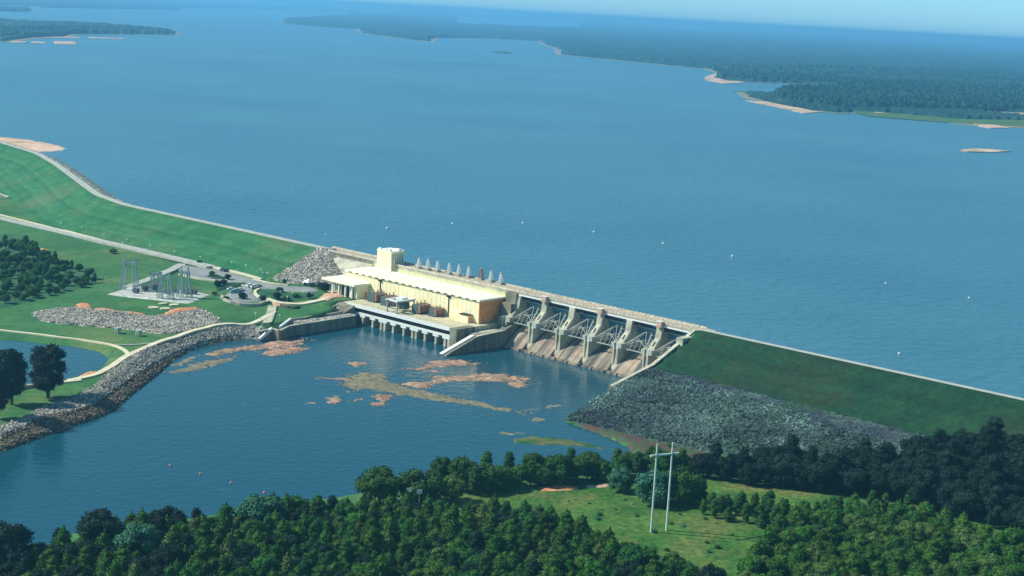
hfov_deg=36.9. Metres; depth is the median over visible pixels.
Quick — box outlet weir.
[62,379,81,383]
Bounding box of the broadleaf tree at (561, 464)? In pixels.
[543,453,574,483]
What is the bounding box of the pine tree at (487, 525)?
[481,521,494,532]
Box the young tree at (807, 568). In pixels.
[791,560,814,575]
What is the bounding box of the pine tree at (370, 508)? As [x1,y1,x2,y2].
[366,505,379,521]
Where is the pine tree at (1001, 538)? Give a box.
[993,530,1009,553]
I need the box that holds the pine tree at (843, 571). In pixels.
[838,565,850,575]
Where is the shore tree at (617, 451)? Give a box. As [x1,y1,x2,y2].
[612,447,621,457]
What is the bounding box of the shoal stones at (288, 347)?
[257,337,316,356]
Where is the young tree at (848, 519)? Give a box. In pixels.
[840,512,862,526]
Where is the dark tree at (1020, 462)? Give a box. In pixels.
[1016,448,1023,471]
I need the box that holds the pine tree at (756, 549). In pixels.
[745,542,768,558]
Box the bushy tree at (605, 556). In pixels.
[600,549,612,566]
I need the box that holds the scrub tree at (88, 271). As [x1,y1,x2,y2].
[84,268,94,278]
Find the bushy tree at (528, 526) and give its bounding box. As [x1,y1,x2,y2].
[521,518,533,537]
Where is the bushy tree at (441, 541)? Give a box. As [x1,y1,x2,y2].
[436,536,446,559]
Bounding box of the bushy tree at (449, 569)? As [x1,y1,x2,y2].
[438,565,462,575]
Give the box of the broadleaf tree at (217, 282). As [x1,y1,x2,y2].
[214,279,221,285]
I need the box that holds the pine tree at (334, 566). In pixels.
[327,560,341,572]
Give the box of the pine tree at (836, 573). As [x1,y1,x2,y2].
[827,570,840,575]
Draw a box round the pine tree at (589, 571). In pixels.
[583,565,598,575]
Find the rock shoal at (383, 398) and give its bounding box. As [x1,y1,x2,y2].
[369,394,396,405]
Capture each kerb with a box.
[178,274,220,281]
[228,270,262,279]
[253,279,287,285]
[253,288,260,297]
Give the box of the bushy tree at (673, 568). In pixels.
[660,559,685,575]
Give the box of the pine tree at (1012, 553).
[1004,545,1021,563]
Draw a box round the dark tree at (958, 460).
[935,451,968,471]
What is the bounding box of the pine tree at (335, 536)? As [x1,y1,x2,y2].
[331,533,337,541]
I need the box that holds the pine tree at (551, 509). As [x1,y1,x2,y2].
[545,503,558,529]
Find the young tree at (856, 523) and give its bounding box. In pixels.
[854,517,876,530]
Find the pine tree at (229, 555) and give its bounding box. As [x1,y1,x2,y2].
[222,549,233,571]
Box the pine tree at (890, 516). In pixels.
[881,506,899,526]
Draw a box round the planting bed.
[258,291,322,301]
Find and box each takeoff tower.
[415,257,421,268]
[424,259,431,270]
[434,260,440,271]
[446,263,452,274]
[455,264,461,275]
[465,266,471,277]
[477,268,484,279]
[487,270,494,282]
[497,272,503,284]
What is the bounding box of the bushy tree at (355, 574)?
[344,571,364,575]
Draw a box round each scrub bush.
[0,262,8,269]
[0,269,10,274]
[0,283,9,292]
[0,293,10,302]
[1,249,10,256]
[2,279,12,286]
[5,256,12,261]
[11,290,21,296]
[15,266,26,272]
[15,283,25,291]
[19,250,26,255]
[21,277,32,284]
[23,261,31,270]
[27,287,38,295]
[31,267,41,275]
[36,282,43,287]
[43,274,49,281]
[44,287,52,294]
[51,286,60,291]
[58,281,67,289]
[60,264,68,272]
[76,280,87,286]
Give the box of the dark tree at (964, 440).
[949,432,973,446]
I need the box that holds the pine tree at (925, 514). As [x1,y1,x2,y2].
[920,506,932,521]
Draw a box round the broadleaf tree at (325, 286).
[318,282,330,292]
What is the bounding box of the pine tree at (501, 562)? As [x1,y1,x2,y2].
[491,551,510,570]
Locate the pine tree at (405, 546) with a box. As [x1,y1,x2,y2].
[395,537,413,561]
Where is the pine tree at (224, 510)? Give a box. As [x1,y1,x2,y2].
[215,501,234,530]
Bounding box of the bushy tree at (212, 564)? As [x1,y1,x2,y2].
[195,555,220,574]
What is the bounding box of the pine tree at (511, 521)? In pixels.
[505,515,520,533]
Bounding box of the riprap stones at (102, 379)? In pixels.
[0,325,259,434]
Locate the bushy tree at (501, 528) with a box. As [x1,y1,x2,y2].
[494,522,519,540]
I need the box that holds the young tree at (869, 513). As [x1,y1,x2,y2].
[862,508,876,517]
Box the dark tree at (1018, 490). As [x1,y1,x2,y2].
[1003,481,1023,498]
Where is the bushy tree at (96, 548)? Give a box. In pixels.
[81,540,102,563]
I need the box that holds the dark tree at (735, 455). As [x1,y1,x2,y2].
[728,453,742,463]
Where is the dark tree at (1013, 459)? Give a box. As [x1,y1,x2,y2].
[1008,450,1021,465]
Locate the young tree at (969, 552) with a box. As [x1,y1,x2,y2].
[964,545,983,557]
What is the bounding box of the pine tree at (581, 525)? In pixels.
[573,512,591,537]
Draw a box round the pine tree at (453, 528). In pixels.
[441,516,462,539]
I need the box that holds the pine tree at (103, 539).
[96,531,115,546]
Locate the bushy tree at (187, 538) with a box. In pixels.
[180,531,193,548]
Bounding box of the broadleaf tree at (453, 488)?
[440,474,466,501]
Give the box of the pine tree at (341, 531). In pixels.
[336,525,346,537]
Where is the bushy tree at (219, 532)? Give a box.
[212,524,226,552]
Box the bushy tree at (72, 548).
[60,542,82,560]
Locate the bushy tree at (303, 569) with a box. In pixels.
[294,560,310,575]
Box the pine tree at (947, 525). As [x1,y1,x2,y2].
[941,518,955,539]
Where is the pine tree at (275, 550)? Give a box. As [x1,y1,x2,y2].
[262,542,283,571]
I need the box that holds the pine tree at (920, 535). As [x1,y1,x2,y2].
[913,527,928,543]
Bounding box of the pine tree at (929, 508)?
[919,500,937,518]
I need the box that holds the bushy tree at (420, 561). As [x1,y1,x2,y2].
[410,556,428,567]
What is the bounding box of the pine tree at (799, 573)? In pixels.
[792,568,804,575]
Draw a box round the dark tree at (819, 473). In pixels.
[805,462,835,492]
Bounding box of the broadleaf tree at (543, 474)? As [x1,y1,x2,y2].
[531,463,552,485]
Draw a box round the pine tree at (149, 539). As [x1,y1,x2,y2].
[142,536,157,556]
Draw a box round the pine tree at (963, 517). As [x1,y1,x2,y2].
[954,511,973,530]
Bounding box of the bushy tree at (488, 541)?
[483,539,490,549]
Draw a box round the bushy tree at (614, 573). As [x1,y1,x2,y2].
[610,569,619,575]
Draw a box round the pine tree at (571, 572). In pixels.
[565,567,575,575]
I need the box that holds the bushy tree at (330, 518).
[323,515,334,527]
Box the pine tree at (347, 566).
[341,562,352,571]
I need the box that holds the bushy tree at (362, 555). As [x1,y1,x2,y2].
[351,552,374,562]
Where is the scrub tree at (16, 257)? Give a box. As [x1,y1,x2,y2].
[11,253,21,262]
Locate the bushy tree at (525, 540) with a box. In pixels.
[518,531,532,561]
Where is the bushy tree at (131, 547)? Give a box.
[127,533,142,556]
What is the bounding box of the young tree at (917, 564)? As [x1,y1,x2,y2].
[907,560,930,575]
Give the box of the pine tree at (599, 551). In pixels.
[595,547,602,559]
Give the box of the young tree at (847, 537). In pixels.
[836,532,853,544]
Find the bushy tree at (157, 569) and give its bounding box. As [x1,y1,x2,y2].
[146,565,164,575]
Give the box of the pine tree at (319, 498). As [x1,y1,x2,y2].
[309,494,327,510]
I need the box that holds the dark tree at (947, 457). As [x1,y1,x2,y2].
[936,449,956,466]
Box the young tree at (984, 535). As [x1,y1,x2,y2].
[974,529,990,542]
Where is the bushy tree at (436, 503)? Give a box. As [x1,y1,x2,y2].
[432,499,443,510]
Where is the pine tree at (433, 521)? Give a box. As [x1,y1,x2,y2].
[426,513,442,534]
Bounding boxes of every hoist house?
[541,295,548,301]
[597,307,603,314]
[656,320,663,327]
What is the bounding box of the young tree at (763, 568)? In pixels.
[757,555,768,572]
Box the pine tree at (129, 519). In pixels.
[123,510,135,528]
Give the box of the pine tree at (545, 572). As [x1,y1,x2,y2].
[539,568,551,575]
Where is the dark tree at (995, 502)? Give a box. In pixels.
[984,484,1007,528]
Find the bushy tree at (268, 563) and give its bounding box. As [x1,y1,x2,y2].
[250,554,279,575]
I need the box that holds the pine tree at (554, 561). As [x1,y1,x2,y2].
[539,553,563,574]
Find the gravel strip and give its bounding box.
[290,313,353,324]
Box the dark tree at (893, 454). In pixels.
[883,441,896,462]
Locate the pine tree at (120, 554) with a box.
[111,545,131,568]
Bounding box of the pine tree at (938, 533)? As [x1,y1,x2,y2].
[927,527,949,546]
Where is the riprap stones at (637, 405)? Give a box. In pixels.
[568,368,903,453]
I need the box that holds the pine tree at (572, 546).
[566,533,583,554]
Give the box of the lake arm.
[457,17,578,26]
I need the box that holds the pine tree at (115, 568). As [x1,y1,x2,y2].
[102,557,124,575]
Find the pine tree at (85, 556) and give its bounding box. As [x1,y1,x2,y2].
[77,543,96,569]
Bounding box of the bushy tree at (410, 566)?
[404,561,415,575]
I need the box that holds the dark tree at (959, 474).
[936,466,964,481]
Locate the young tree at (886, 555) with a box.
[881,549,897,565]
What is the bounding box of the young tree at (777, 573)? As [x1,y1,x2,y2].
[767,570,782,575]
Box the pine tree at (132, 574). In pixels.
[126,569,135,575]
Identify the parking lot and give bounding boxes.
[179,265,317,302]
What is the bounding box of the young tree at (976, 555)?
[969,549,987,559]
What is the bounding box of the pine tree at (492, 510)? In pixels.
[480,505,499,526]
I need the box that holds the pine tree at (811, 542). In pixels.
[807,538,815,546]
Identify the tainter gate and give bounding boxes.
[513,300,541,323]
[540,306,568,329]
[567,312,596,336]
[596,319,625,342]
[625,325,655,350]
[655,332,684,354]
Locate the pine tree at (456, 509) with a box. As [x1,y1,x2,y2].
[447,503,461,520]
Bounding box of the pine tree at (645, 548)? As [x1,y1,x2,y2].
[641,545,648,566]
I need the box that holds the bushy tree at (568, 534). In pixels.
[560,523,575,546]
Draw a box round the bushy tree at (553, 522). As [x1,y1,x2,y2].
[539,511,560,530]
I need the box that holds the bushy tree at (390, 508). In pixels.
[385,505,394,516]
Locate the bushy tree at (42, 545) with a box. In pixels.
[27,542,62,561]
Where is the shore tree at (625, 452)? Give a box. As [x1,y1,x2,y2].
[622,450,635,454]
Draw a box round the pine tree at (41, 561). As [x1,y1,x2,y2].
[31,552,48,570]
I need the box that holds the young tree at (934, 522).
[924,517,942,529]
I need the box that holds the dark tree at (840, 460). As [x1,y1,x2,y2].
[829,451,848,492]
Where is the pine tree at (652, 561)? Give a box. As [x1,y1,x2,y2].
[644,555,661,575]
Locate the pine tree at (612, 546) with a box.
[603,534,620,564]
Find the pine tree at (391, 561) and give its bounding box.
[385,549,398,569]
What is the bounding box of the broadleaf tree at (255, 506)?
[228,494,286,523]
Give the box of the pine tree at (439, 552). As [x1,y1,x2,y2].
[429,544,446,560]
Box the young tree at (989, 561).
[976,553,1002,573]
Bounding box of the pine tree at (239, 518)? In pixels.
[231,513,243,530]
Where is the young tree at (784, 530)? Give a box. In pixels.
[778,529,797,543]
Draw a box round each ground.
[0,0,1021,545]
[0,235,93,308]
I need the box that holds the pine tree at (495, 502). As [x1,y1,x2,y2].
[487,494,501,510]
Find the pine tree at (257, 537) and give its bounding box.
[248,530,264,545]
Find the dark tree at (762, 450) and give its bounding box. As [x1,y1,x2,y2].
[750,444,772,460]
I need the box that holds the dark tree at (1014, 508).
[1000,499,1023,529]
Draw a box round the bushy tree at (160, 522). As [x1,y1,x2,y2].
[154,515,168,532]
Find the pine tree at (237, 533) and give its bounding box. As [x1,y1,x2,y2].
[233,528,242,542]
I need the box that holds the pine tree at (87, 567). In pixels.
[79,561,93,573]
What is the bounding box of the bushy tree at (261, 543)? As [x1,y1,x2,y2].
[257,541,271,547]
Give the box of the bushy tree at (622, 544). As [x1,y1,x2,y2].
[618,541,636,550]
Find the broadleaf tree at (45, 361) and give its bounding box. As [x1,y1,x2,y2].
[27,343,68,398]
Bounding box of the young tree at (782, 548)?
[772,541,791,555]
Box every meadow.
[58,476,1023,575]
[852,110,1023,125]
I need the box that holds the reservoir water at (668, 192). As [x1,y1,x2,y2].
[0,0,1023,397]
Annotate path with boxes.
[0,329,128,353]
[63,311,276,380]
[115,343,149,345]
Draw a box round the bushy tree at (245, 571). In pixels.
[228,566,256,575]
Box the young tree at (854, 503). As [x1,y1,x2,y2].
[847,500,866,508]
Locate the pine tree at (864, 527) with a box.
[851,517,874,538]
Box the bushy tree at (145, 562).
[127,555,156,571]
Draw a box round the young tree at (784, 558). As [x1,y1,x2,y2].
[773,553,788,565]
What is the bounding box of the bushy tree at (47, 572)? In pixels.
[42,568,53,575]
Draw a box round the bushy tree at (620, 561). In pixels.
[612,557,628,566]
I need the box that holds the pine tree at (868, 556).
[862,548,876,573]
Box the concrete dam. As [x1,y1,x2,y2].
[320,246,533,327]
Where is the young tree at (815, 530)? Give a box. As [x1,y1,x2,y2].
[803,526,820,534]
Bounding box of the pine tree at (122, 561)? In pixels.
[119,558,129,574]
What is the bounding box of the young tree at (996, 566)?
[991,564,1006,570]
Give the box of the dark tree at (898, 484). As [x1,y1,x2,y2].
[887,470,909,500]
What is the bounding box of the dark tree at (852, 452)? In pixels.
[835,447,860,457]
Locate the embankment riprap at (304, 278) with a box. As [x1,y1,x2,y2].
[273,249,342,286]
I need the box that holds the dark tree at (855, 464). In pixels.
[838,455,867,491]
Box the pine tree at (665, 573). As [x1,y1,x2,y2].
[660,567,668,575]
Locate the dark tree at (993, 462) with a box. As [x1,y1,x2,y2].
[978,453,1007,482]
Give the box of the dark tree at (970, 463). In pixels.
[960,455,977,472]
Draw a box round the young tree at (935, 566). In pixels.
[929,560,944,574]
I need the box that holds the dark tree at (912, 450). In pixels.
[899,442,936,458]
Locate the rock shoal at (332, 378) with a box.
[315,377,349,379]
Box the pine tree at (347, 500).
[343,496,354,505]
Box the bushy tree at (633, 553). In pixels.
[615,543,650,571]
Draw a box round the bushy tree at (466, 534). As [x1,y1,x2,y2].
[458,528,491,547]
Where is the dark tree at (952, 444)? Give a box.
[942,437,961,454]
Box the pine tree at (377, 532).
[361,523,380,552]
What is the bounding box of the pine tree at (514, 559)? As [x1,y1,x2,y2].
[505,549,522,572]
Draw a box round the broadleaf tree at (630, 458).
[621,453,633,469]
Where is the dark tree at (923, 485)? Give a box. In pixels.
[904,467,940,505]
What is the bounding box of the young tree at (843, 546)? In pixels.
[837,541,863,554]
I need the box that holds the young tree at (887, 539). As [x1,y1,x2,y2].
[881,534,895,547]
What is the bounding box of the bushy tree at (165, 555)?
[149,543,185,569]
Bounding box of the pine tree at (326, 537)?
[315,527,334,548]
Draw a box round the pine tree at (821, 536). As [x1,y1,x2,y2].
[810,527,829,542]
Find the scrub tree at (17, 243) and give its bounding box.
[13,239,22,250]
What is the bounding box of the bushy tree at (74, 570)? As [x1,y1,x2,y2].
[62,563,91,575]
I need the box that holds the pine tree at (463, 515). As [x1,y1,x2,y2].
[457,507,476,528]
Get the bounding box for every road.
[0,141,331,248]
[0,216,215,267]
[122,263,186,287]
[702,329,1023,399]
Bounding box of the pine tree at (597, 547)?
[592,541,603,553]
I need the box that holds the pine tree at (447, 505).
[444,501,449,509]
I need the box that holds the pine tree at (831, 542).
[829,539,840,558]
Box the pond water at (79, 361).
[0,340,108,383]
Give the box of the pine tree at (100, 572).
[96,568,103,575]
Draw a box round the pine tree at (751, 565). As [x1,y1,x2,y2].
[736,558,759,575]
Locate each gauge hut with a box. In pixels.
[114,327,121,333]
[135,329,142,336]
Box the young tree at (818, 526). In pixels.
[812,523,823,530]
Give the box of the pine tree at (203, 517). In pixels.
[199,512,211,531]
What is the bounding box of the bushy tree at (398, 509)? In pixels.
[395,506,423,521]
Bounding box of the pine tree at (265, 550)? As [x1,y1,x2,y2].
[258,547,269,555]
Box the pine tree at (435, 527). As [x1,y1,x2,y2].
[431,524,440,531]
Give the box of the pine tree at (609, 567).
[605,564,613,572]
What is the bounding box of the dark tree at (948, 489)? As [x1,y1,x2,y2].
[937,478,977,515]
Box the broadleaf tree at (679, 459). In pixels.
[673,453,684,466]
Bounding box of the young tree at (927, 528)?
[913,522,935,538]
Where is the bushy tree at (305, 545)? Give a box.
[299,540,314,553]
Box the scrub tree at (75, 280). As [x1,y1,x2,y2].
[72,277,79,283]
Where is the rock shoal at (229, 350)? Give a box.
[205,345,263,356]
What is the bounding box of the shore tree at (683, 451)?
[677,448,687,468]
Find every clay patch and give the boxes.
[76,303,90,307]
[79,371,95,376]
[95,308,144,314]
[158,307,196,315]
[539,485,577,490]
[586,483,608,487]
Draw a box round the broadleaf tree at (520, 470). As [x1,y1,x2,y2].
[509,463,531,486]
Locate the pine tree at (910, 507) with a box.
[905,503,916,510]
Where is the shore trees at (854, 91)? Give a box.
[0,24,1023,110]
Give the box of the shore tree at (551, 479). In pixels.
[547,469,558,485]
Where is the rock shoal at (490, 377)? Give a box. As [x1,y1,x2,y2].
[401,373,529,388]
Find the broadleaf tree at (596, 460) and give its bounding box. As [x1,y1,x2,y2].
[584,452,604,478]
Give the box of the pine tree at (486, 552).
[480,548,493,561]
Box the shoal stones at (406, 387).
[335,370,533,415]
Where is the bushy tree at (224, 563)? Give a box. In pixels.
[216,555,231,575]
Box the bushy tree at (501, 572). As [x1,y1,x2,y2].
[489,568,523,575]
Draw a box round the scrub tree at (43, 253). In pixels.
[38,249,51,261]
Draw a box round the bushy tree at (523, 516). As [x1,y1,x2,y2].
[517,510,539,531]
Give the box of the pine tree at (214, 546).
[209,542,220,558]
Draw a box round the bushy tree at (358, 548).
[350,543,367,561]
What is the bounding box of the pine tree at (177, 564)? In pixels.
[173,558,183,570]
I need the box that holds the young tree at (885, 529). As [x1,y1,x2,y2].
[876,523,898,536]
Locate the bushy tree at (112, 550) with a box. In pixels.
[109,547,121,557]
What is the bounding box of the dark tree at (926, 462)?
[915,453,935,472]
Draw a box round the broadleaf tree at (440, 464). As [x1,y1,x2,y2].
[429,456,450,477]
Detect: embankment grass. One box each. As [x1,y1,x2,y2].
[0,143,319,278]
[655,330,1023,437]
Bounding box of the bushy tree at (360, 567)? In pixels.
[350,561,367,574]
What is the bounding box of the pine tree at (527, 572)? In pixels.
[522,567,533,575]
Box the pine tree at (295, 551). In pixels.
[288,544,302,558]
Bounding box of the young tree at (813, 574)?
[805,573,819,575]
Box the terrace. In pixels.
[319,292,343,300]
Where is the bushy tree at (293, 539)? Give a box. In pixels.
[287,534,300,546]
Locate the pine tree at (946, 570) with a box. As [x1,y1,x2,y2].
[939,562,956,575]
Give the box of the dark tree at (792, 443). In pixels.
[782,433,803,458]
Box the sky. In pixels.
[255,0,1023,42]
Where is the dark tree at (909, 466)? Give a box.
[901,456,939,474]
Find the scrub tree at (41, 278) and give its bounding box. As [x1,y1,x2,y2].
[38,276,43,287]
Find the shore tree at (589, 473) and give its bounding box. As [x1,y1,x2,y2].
[582,466,593,479]
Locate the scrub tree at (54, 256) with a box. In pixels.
[52,251,58,262]
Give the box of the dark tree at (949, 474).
[939,466,956,487]
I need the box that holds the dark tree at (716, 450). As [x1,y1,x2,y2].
[708,440,723,474]
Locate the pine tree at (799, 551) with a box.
[786,541,808,563]
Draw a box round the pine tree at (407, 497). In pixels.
[399,489,415,507]
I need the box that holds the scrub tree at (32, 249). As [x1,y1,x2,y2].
[27,244,40,256]
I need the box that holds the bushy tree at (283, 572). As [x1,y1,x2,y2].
[275,568,293,575]
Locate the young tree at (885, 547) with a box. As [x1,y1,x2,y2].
[879,544,891,550]
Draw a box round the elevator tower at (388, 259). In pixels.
[377,247,404,270]
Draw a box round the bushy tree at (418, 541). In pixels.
[402,533,429,554]
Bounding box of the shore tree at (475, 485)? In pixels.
[468,466,482,495]
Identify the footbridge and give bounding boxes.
[24,383,59,388]
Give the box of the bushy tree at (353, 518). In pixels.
[344,510,367,526]
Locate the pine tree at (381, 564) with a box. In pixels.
[374,553,391,575]
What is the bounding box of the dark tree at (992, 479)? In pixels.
[978,470,1003,514]
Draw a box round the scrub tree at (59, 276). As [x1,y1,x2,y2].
[54,273,63,279]
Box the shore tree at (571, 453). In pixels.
[566,447,576,460]
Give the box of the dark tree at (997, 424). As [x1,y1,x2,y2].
[985,416,1006,449]
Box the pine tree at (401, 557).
[394,547,409,569]
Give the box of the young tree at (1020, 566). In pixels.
[1007,562,1023,575]
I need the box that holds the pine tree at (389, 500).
[379,494,396,513]
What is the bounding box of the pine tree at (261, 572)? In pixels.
[255,566,266,575]
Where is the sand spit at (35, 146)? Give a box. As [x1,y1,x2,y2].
[0,137,65,151]
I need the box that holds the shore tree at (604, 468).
[599,462,608,481]
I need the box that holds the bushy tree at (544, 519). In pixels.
[537,511,550,530]
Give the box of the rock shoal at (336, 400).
[323,395,340,403]
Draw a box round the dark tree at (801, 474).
[790,461,817,489]
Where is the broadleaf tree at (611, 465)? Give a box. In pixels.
[597,461,614,479]
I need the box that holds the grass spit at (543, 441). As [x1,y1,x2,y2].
[514,436,603,449]
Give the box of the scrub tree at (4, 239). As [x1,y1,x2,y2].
[2,234,7,246]
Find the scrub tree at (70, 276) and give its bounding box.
[66,274,73,280]
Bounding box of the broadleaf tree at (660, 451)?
[646,447,675,469]
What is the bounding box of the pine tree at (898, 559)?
[885,550,906,575]
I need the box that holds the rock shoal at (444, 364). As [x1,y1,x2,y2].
[406,359,479,369]
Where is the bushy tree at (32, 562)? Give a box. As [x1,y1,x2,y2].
[0,548,35,571]
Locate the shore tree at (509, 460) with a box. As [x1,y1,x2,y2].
[503,451,514,467]
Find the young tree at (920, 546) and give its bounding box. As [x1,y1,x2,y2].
[911,541,926,554]
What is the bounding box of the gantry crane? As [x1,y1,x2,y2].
[385,296,415,313]
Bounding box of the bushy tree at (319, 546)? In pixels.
[306,540,333,560]
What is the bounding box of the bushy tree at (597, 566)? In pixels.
[580,559,611,575]
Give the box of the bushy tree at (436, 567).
[421,560,444,575]
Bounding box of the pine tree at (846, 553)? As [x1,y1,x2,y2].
[841,548,851,559]
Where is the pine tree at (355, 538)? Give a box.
[348,534,362,559]
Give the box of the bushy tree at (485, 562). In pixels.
[476,554,494,575]
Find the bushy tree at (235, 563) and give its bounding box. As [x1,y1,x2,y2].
[230,556,255,572]
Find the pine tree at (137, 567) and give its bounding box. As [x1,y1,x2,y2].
[124,560,144,575]
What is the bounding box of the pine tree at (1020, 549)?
[1016,542,1023,556]
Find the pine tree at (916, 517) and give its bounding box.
[907,510,923,536]
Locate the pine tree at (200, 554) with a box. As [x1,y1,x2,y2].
[189,546,207,562]
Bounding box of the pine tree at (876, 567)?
[866,557,887,575]
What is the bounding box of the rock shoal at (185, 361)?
[171,355,199,365]
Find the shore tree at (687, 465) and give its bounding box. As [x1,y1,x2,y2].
[685,460,694,474]
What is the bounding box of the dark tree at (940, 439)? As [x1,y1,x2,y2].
[930,428,950,452]
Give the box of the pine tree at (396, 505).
[393,501,400,522]
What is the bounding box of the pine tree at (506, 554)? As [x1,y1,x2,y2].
[503,551,508,559]
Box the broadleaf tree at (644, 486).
[634,468,674,504]
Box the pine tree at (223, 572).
[219,569,229,575]
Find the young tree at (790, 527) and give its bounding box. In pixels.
[784,524,797,529]
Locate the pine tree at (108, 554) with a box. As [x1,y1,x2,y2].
[94,548,113,572]
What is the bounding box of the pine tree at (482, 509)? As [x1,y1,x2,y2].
[474,502,489,529]
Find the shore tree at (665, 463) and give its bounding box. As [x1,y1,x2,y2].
[647,456,674,472]
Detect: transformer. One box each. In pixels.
[368,289,386,302]
[380,292,398,305]
[411,300,430,313]
[428,305,444,316]
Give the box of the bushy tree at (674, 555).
[661,551,685,565]
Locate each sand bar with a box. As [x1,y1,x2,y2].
[10,41,27,42]
[43,37,80,37]
[53,41,76,44]
[89,37,124,38]
[704,73,744,83]
[746,100,824,112]
[960,148,1011,152]
[974,124,1009,128]
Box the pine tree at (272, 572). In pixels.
[267,567,277,575]
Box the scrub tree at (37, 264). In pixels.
[32,262,42,271]
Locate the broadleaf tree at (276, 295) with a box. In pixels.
[272,292,281,298]
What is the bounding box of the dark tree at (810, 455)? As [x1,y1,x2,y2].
[802,444,819,463]
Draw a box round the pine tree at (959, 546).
[949,539,965,561]
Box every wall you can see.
[221,295,266,306]
[258,313,355,341]
[279,311,342,328]
[280,304,299,308]
[332,302,354,313]
[440,317,517,356]
[608,328,716,390]
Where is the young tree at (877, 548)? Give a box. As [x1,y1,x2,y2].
[863,543,883,560]
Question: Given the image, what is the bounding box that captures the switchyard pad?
[108,286,208,303]
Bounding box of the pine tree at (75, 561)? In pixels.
[70,558,79,566]
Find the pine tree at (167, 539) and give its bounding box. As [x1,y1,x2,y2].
[157,532,179,550]
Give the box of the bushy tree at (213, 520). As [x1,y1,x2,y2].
[207,516,219,531]
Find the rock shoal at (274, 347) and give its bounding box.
[259,339,308,355]
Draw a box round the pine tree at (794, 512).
[784,503,805,524]
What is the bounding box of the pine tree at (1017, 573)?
[1013,567,1021,575]
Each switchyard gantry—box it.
[118,255,139,290]
[148,269,160,290]
[156,272,173,299]
[176,266,192,297]
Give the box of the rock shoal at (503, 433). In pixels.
[499,432,526,434]
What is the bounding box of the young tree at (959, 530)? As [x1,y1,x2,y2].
[950,523,975,538]
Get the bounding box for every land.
[0,32,180,41]
[11,5,1023,127]
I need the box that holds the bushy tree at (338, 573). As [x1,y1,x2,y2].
[321,569,350,575]
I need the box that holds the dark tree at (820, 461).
[811,455,834,488]
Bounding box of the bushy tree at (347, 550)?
[336,537,354,565]
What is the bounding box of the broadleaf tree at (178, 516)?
[152,505,188,526]
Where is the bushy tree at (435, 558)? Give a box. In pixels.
[424,555,446,568]
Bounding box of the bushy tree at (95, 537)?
[89,529,114,543]
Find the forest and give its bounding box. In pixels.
[0,0,1023,119]
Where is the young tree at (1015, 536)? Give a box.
[1003,526,1023,546]
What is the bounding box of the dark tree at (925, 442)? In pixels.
[898,434,937,454]
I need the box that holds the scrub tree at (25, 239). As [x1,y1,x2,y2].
[22,235,28,242]
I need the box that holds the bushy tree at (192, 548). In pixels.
[180,544,197,554]
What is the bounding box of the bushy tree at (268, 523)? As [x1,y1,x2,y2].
[262,515,274,535]
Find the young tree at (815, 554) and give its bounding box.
[803,545,825,563]
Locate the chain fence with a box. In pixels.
[106,282,211,301]
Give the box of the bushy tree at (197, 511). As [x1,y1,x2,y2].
[191,507,201,518]
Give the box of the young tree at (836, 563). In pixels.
[825,557,846,570]
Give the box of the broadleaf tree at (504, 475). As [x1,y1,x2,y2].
[478,463,511,488]
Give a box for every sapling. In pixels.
[699,498,707,513]
[706,492,716,508]
[709,498,718,517]
[718,495,726,514]
[723,505,735,521]
[724,492,733,508]
[732,492,748,509]
[733,496,743,514]
[741,502,750,522]
[749,492,759,513]
[753,501,769,520]
[755,513,766,527]
[763,490,775,502]
[764,498,773,517]
[769,503,780,522]
[779,502,789,516]
[782,498,789,509]
[794,515,802,523]
[798,499,805,509]
[801,500,811,513]
[803,509,810,516]
[813,500,820,510]
[817,518,825,526]
[828,496,837,507]
[837,495,844,509]
[848,492,862,503]
[859,504,867,509]
[866,490,877,506]
[870,499,881,509]
[871,513,879,521]
[877,517,886,527]
[880,492,889,510]
[886,503,893,511]
[893,506,901,515]
[899,513,908,523]
[903,494,912,507]
[918,500,926,507]
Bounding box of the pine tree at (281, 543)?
[274,536,288,557]
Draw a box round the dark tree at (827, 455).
[822,453,832,457]
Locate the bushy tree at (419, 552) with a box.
[415,548,425,557]
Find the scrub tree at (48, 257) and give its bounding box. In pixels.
[45,254,52,260]
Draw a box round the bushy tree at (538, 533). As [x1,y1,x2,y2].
[531,523,546,548]
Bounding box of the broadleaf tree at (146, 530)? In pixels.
[111,520,160,553]
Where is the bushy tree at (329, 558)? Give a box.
[322,551,335,570]
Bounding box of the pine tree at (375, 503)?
[368,498,383,518]
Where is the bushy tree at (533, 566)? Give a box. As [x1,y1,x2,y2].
[528,558,539,575]
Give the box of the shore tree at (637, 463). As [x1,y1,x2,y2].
[632,451,644,474]
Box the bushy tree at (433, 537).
[425,531,445,547]
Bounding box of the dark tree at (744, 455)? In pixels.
[735,447,752,480]
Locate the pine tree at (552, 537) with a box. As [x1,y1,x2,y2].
[546,531,564,547]
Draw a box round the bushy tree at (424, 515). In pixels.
[419,512,430,527]
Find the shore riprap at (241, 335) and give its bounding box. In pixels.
[0,325,264,437]
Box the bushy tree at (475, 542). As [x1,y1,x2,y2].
[468,529,485,550]
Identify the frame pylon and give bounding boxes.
[650,442,678,532]
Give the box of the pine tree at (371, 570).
[364,559,383,575]
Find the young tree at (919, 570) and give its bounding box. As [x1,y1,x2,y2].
[904,568,925,574]
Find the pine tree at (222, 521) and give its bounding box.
[213,516,230,534]
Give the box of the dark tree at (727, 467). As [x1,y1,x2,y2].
[714,456,740,479]
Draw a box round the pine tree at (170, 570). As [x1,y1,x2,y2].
[163,562,177,575]
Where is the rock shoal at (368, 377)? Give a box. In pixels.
[341,372,524,413]
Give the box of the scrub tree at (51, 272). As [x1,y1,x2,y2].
[46,268,58,280]
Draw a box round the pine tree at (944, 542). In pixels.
[938,533,952,563]
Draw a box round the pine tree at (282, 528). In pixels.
[274,519,293,536]
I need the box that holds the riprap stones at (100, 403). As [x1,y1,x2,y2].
[0,337,230,452]
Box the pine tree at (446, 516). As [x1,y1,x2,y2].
[438,506,462,531]

